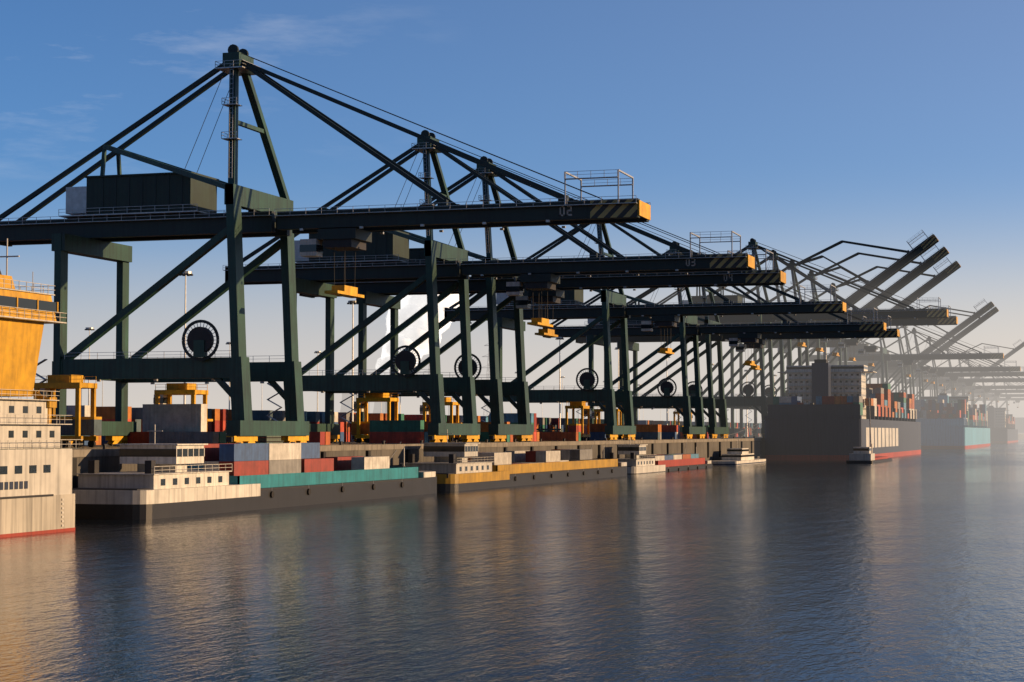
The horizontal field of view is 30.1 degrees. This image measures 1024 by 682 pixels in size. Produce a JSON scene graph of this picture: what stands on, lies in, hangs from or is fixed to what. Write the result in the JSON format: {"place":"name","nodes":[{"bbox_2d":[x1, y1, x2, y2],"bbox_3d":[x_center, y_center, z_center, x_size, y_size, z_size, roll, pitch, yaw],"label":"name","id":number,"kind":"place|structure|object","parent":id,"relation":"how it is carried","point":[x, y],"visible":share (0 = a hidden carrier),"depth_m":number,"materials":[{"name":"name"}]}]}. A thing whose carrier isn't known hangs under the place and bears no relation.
{"place":"outdoors","nodes":[
{"label":"outdoors","id":0,"kind":"place"},
{"bbox_2d":[376,294,458,374],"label":"steam plume","id":1,"kind":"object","parent":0,"point":[411,305],"depth_m":3623.73,"materials":[{"name":"white"}]},
{"bbox_2d":[0,439,1023,681],"bbox_3d":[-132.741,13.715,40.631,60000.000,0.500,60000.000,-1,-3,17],"label":"dock water","id":2,"kind":"structure","parent":0,"point":[908,568],"depth_m":143.93,"materials":[{"name":"blue liquid"}]},
{"bbox_2d":[0,238,82,537],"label":"coaster ship","id":3,"kind":"object","parent":2,"relation":"in","point":[37,495],"visible":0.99,"depth_m":215.90,"materials":[{"name":"white paint"}]},
{"bbox_2d":[72,425,436,519],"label":"barge","id":4,"kind":"object","parent":2,"relation":"on","point":[167,480],"visible":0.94,"depth_m":281.47,"materials":[{"name":"white paint"}]},
{"bbox_2d":[400,429,626,490],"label":"barge","id":5,"kind":"object","parent":2,"relation":"on","point":[461,466],"visible":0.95,"depth_m":405.21,"materials":[{"name":"yellow metal"}]},
{"bbox_2d":[610,444,711,473],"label":"barge","id":6,"kind":"object","parent":2,"relation":"on","point":[637,463],"visible":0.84,"depth_m":549.90,"materials":[{"name":"white paint"}]},
{"bbox_2d":[711,438,765,464],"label":"white motor vessel","id":7,"kind":"object","parent":2,"relation":"in","point":[738,456],"visible":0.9,"depth_m":685.53,"materials":[{"name":"paint"}]},
{"bbox_2d":[764,347,920,460],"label":"container ship","id":8,"kind":"object","parent":2,"relation":"in","point":[820,412],"visible":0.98,"depth_m":796.60,"materials":[{"name":"white paint"}]},
{"bbox_2d":[846,398,891,462],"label":"tugboat","id":9,"kind":"object","parent":2,"relation":"in","point":[862,455],"visible":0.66,"depth_m":713.59,"materials":[{"name":"white paint"}]},
{"bbox_2d":[914,386,989,448],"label":"container ship","id":10,"kind":"object","parent":2,"relation":"on","point":[950,422],"visible":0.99,"depth_m":1345.80,"materials":[{"name":"white paint"}]},
{"bbox_2d":[977,400,1017,442],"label":"container ship","id":11,"kind":"object","parent":2,"relation":"in","point":[1001,424],"visible":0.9,"depth_m":2063.11,"materials":[{"name":"white paint"}]},
{"bbox_2d":[0,0,1023,422],"label":"sky","id":12,"kind":"structure","parent":0,"point":[797,128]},
{"bbox_2d":[1015,417,1023,432],"bbox_3d":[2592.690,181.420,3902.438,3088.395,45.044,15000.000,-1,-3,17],"label":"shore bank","id":13,"kind":"structure","parent":0,"point":[1019,423],"depth_m":3571.44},
{"bbox_3d":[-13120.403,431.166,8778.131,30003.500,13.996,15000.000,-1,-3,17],"label":"terminal ground","id":14,"kind":"structure","parent":0,"visible":0},
{"bbox_2d":[340,393,357,412],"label":"cooling tower","id":15,"kind":"structure","parent":14,"relation":"on","point":[347,402],"depth_m":3470.60,"materials":[{"name":"concrete"}]},
{"bbox_2d":[373,402,398,413],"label":"cooling tower","id":16,"kind":"structure","parent":14,"relation":"on","point":[377,407],"depth_m":3612.76,"materials":[{"name":"concrete"}]},
{"bbox_2d":[66,405,761,444],"bbox_3d":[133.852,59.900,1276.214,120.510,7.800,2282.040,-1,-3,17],"label":"shipping containers","id":17,"kind":"object","parent":14,"relation":"on","point":[220,418],"visible":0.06,"depth_m":483.52,"materials":[{"name":"metal"}]},
{"bbox_2d":[85,271,776,441],"bbox_3d":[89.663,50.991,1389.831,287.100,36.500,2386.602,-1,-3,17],"label":"light masts","id":18,"kind":"object","parent":14,"relation":"on","point":[189,273],"visible":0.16,"depth_m":678.07,"materials":[{"name":"metal"}]},
{"bbox_2d":[482,343,489,415],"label":"power pylon","id":19,"kind":"object","parent":14,"relation":"on","point":[488,377],"visible":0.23,"depth_m":2470.99,"materials":[{"name":"metal"}]},
{"bbox_2d":[60,433,1023,487],"bbox_3d":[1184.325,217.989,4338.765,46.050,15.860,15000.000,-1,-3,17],"label":"quay wall","id":20,"kind":"structure","parent":14,"relation":"on","point":[711,449],"depth_m":456.49,"materials":[{"name":"concrete"}]},
{"bbox_2d":[33,375,101,447],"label":"straddle carrier","id":21,"kind":"object","parent":20,"relation":"on","point":[91,425],"visible":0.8,"depth_m":310.85,"materials":[{"name":"metal"}]},
{"bbox_2d":[153,383,212,420],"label":"straddle carrier","id":22,"kind":"object","parent":20,"relation":"on","point":[165,395],"visible":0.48,"depth_m":363.63,"materials":[{"name":"metal"}]},
{"bbox_2d":[0,44,650,446],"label":"gantry crane","id":23,"kind":"object","parent":20,"relation":"on","point":[104,210],"visible":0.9,"depth_m":332.00,"materials":[{"name":"metal"}]},
{"bbox_2d":[351,393,398,442],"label":"straddle carrier","id":24,"kind":"object","parent":20,"relation":"on","point":[358,427],"visible":0.69,"depth_m":446.09,"materials":[{"name":"metal"}]},
{"bbox_2d":[128,404,709,444],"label":"shipping containers","id":25,"kind":"object","parent":20,"relation":"on","point":[179,423],"visible":0.67,"depth_m":425.73,"materials":[{"name":"grey metal"}]},
{"bbox_2d":[87,437,758,448],"bbox_3d":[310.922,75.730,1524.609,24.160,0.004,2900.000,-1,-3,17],"label":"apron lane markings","id":26,"kind":"object","parent":20,"relation":"on","point":[356,443],"depth_m":425.92,"materials":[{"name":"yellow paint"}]},
{"bbox_2d":[223,429,634,442],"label":"apron hatch covers and cages","id":27,"kind":"object","parent":20,"relation":"on","point":[459,439],"visible":0.17,"depth_m":364.10},
{"bbox_2d":[420,397,460,441],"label":"straddle carrier","id":28,"kind":"object","parent":20,"relation":"on","point":[424,408],"visible":0.27,"depth_m":506.82,"materials":[{"name":"metal"}]},
{"bbox_2d":[223,130,754,442],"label":"gantry crane","id":29,"kind":"object","parent":20,"relation":"on","point":[383,257],"visible":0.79,"depth_m":424.71,"materials":[{"name":"metal"}]},
{"bbox_2d":[299,156,785,442],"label":"gantry crane","id":30,"kind":"object","parent":20,"relation":"on","point":[495,388],"visible":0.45,"depth_m":464.17,"materials":[{"name":"metal"}]},
{"bbox_2d":[361,422,760,458],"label":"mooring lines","id":31,"kind":"object","parent":20,"relation":"attached to","point":[686,444],"visible":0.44,"depth_m":724.88,"materials":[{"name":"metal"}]},
{"bbox_2d":[565,401,591,440],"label":"straddle carrier","id":32,"kind":"object","parent":20,"relation":"on","point":[585,411],"visible":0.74,"depth_m":577.02,"materials":[{"name":"metal"}]},
{"bbox_2d":[591,405,623,439],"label":"straddle carrier","id":33,"kind":"object","parent":20,"relation":"on","point":[595,414],"visible":0.38,"depth_m":659.78,"materials":[{"name":"metal"}]},
{"bbox_2d":[444,223,845,440],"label":"gantry crane","id":34,"kind":"object","parent":20,"relation":"on","point":[571,305],"visible":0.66,"depth_m":569.27,"materials":[{"name":"metal"}]},
{"bbox_2d":[673,409,692,426],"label":"straddle carrier","id":35,"kind":"object","parent":20,"relation":"on","point":[675,412],"visible":0.18,"depth_m":740.03,"materials":[{"name":"metal"}]},
{"bbox_2d":[543,241,885,438],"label":"gantry crane","id":36,"kind":"object","parent":20,"relation":"on","point":[693,329],"visible":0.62,"depth_m":671.17,"materials":[{"name":"metal"}]},
{"bbox_2d":[576,253,899,438],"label":"gantry crane","id":37,"kind":"object","parent":20,"relation":"on","point":[711,403],"visible":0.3,"depth_m":715.71,"materials":[{"name":"metal"}]},
{"bbox_2d":[656,238,947,437],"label":"gantry crane","id":38,"kind":"object","parent":20,"relation":"on","point":[763,401],"visible":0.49,"depth_m":823.37,"materials":[{"name":"metal"}]},
{"bbox_2d":[698,250,957,437],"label":"gantry crane","id":39,"kind":"object","parent":20,"relation":"on","point":[951,320],"visible":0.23,"depth_m":875.61,"materials":[{"name":"metal"}]},
{"bbox_2d":[715,245,948,436],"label":"gantry crane","id":40,"kind":"object","parent":20,"relation":"on","point":[919,270],"visible":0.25,"depth_m":991.05,"materials":[{"name":"metal"}]},
{"bbox_2d":[727,230,938,436],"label":"gantry crane","id":41,"kind":"object","parent":20,"relation":"on","point":[918,250],"visible":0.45,"depth_m":929.93,"materials":[{"name":"metal"}]},
{"bbox_2d":[746,257,960,395],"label":"gantry crane","id":42,"kind":"object","parent":20,"relation":"on","point":[938,278],"visible":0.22,"depth_m":1072.00,"materials":[{"name":"metal"}]},
{"bbox_2d":[802,307,1003,383],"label":"gantry crane","id":43,"kind":"object","parent":20,"relation":"on","point":[883,356],"visible":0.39,"depth_m":1278.16,"materials":[{"name":"metal"}]},
{"bbox_2d":[828,301,994,397],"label":"gantry crane","id":44,"kind":"object","parent":20,"relation":"on","point":[963,324],"visible":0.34,"depth_m":1401.09,"materials":[{"name":"metal"}]},
{"bbox_2d":[866,306,998,399],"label":"gantry crane","id":45,"kind":"object","parent":20,"relation":"on","point":[972,326],"visible":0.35,"depth_m":1458.08,"materials":[{"name":"metal"}]},
{"bbox_2d":[873,328,1020,399],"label":"gantry crane","id":46,"kind":"object","parent":20,"relation":"on","point":[941,371],"visible":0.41,"depth_m":1533.29,"materials":[{"name":"metal"}]},
{"bbox_2d":[871,337,1023,399],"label":"gantry crane","id":47,"kind":"object","parent":20,"relation":"on","point":[953,376],"visible":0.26,"depth_m":1668.00,"materials":[{"name":"metal"}]},
{"bbox_2d":[894,348,1023,399],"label":"gantry crane","id":48,"kind":"object","parent":20,"relation":"on","point":[968,381],"visible":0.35,"depth_m":1859.91,"materials":[{"name":"metal"}]},
{"bbox_2d":[914,341,1023,396],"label":"gantry crane","id":49,"kind":"object","parent":20,"relation":"on","point":[1006,356],"visible":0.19,"depth_m":2003.74,"materials":[{"name":"metal"}]},
{"bbox_2d":[924,359,1023,406],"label":"gantry crane","id":50,"kind":"object","parent":20,"relation":"on","point":[989,388],"visible":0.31,"depth_m":2146.07,"materials":[{"name":"metal"}]},
{"bbox_2d":[938,365,1023,407],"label":"gantry crane","id":51,"kind":"object","parent":20,"relation":"on","point":[997,393],"visible":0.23,"depth_m":2356.36,"materials":[{"name":"metal"}]},
{"bbox_2d":[959,376,1023,407],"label":"gantry crane","id":52,"kind":"object","parent":20,"relation":"on","point":[1008,396],"visible":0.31,"depth_m":2624.45,"materials":[{"name":"metal"}]},
{"bbox_2d":[969,377,1023,413],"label":"gantry crane","id":53,"kind":"object","parent":20,"relation":"on","point":[1017,400],"visible":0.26,"depth_m":2914.31,"materials":[{"name":"metal"}]}
]}

